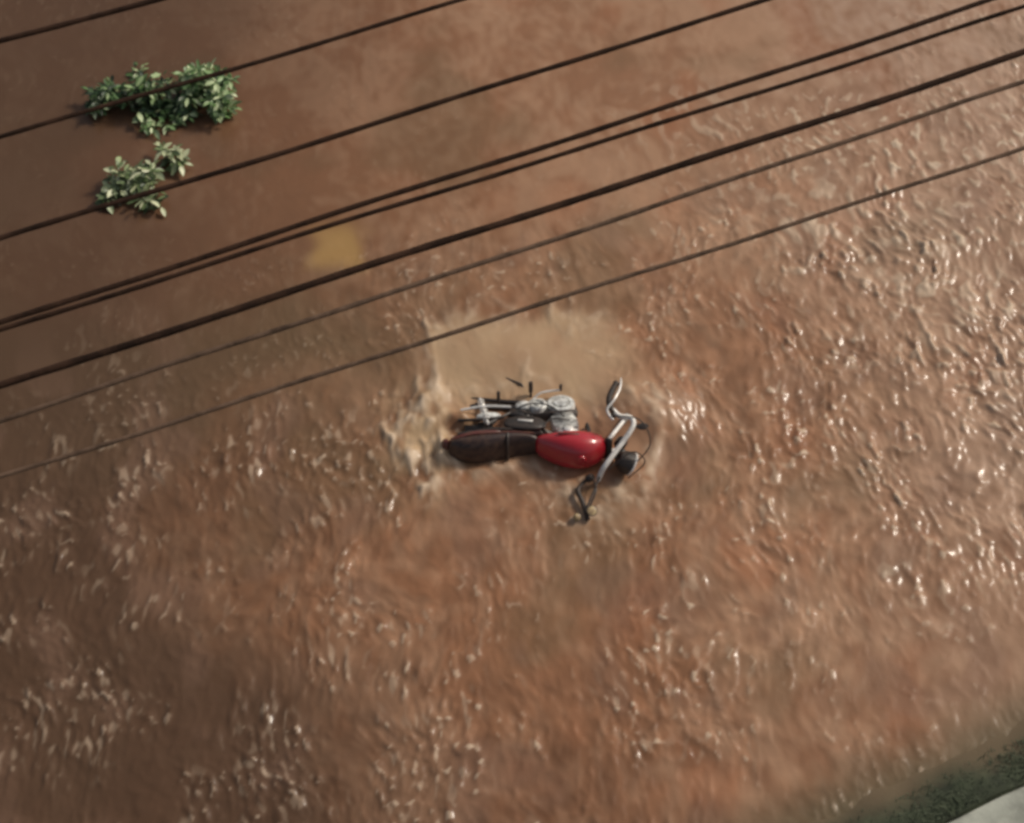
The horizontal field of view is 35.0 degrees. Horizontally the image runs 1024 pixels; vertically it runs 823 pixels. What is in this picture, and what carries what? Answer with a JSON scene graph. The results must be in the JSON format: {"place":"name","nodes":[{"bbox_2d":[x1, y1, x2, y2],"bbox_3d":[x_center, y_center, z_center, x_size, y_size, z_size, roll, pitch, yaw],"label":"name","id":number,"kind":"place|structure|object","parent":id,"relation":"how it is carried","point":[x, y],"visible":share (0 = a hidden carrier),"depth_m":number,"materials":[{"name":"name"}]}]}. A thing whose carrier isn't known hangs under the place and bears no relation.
{"place":"outdoors","nodes":[
{"label":"outdoors","id":0,"kind":"place"},
{"bbox_2d":[0,0,1023,822],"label":"flood water","id":1,"kind":"structure","parent":0,"point":[778,578],"depth_m":12.90,"materials":[{"name":"brown liquid"}]},
{"bbox_2d":[95,141,193,216],"bbox_3d":[-3.250,-2.076,14.341,0.812,0.308,0.819,0,55,0],"label":"leafy sprig","id":2,"kind":"object","parent":1,"relation":"in","point":[142,177],"visible":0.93,"depth_m":14.26,"materials":[{"name":"green plant"}]},
{"bbox_2d":[81,58,242,139],"bbox_3d":[-3.212,-2.941,14.845,1.510,0.475,0.951,0,55,0],"label":"leafy shrub","id":3,"kind":"object","parent":1,"relation":"in","point":[216,96],"visible":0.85,"depth_m":14.82,"materials":[{"name":"green plant"}]},
{"bbox_2d":[442,377,650,520],"bbox_3d":[0.349,0.151,12.766,1.960,0.741,1.425,0,34,0],"label":"motorcycle","id":4,"kind":"object","parent":1,"relation":"in","point":[566,442],"visible":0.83,"depth_m":12.65,"materials":[{"name":"red paint"}]},
{"bbox_3d":[-14.212,5.176,4.981,1.025,8.000,2.221,0,55,0],"label":"utility pole","id":5,"kind":"object","parent":1,"relation":"in","visible":0},
{"bbox_2d":[0,0,164,43],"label":"overhead cable","id":6,"kind":"object","parent":5,"relation":"attached to","point":[67,23],"visible":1,"depth_m":6.08,"materials":[{"name":"black rubber"}]},
{"bbox_2d":[0,0,465,138],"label":"overhead cable","id":7,"kind":"object","parent":5,"relation":"attached to","point":[216,73],"visible":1,"depth_m":5.93,"materials":[{"name":"black rubber"}]},
{"bbox_2d":[0,0,770,240],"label":"overhead cable","id":8,"kind":"object","parent":5,"relation":"attached to","point":[139,195],"visible":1,"depth_m":5.78,"materials":[{"name":"black rubber"}]},
{"bbox_2d":[0,0,994,324],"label":"overhead cable","id":9,"kind":"object","parent":5,"relation":"attached to","point":[446,178],"visible":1,"depth_m":5.58,"materials":[{"name":"black rubber"}]},
{"bbox_2d":[0,48,1023,388],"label":"overhead cable","id":10,"kind":"object","parent":5,"relation":"attached to","point":[166,332],"visible":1,"depth_m":5.49,"materials":[{"name":"black rubber"}]},
{"bbox_2d":[0,79,1023,423],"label":"overhead cable","id":11,"kind":"object","parent":5,"relation":"attached to","point":[454,271],"visible":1,"depth_m":6.98,"materials":[{"name":"black rubber"}]},
{"bbox_2d":[0,4,1023,331],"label":"overhead cable","id":12,"kind":"object","parent":5,"relation":"attached to","point":[444,190],"visible":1,"depth_m":5.70,"materials":[{"name":"black rubber"}]},
{"bbox_2d":[0,146,1023,478],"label":"overhead cable","id":13,"kind":"object","parent":5,"relation":"attached to","point":[434,338],"visible":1,"depth_m":6.79,"materials":[{"name":"black rubber"}]},
{"bbox_2d":[811,718,1023,822],"bbox_3d":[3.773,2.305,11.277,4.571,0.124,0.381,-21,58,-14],"label":"verge grass","id":14,"kind":"structure","parent":0,"point":[937,814],"depth_m":11.06,"materials":[{"name":"green plant"}]},
{"bbox_2d":[949,787,1023,822],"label":"pavement","id":15,"kind":"structure","parent":0,"point":[1007,808],"depth_m":10.86,"materials":[{"name":"concrete"}]}
]}

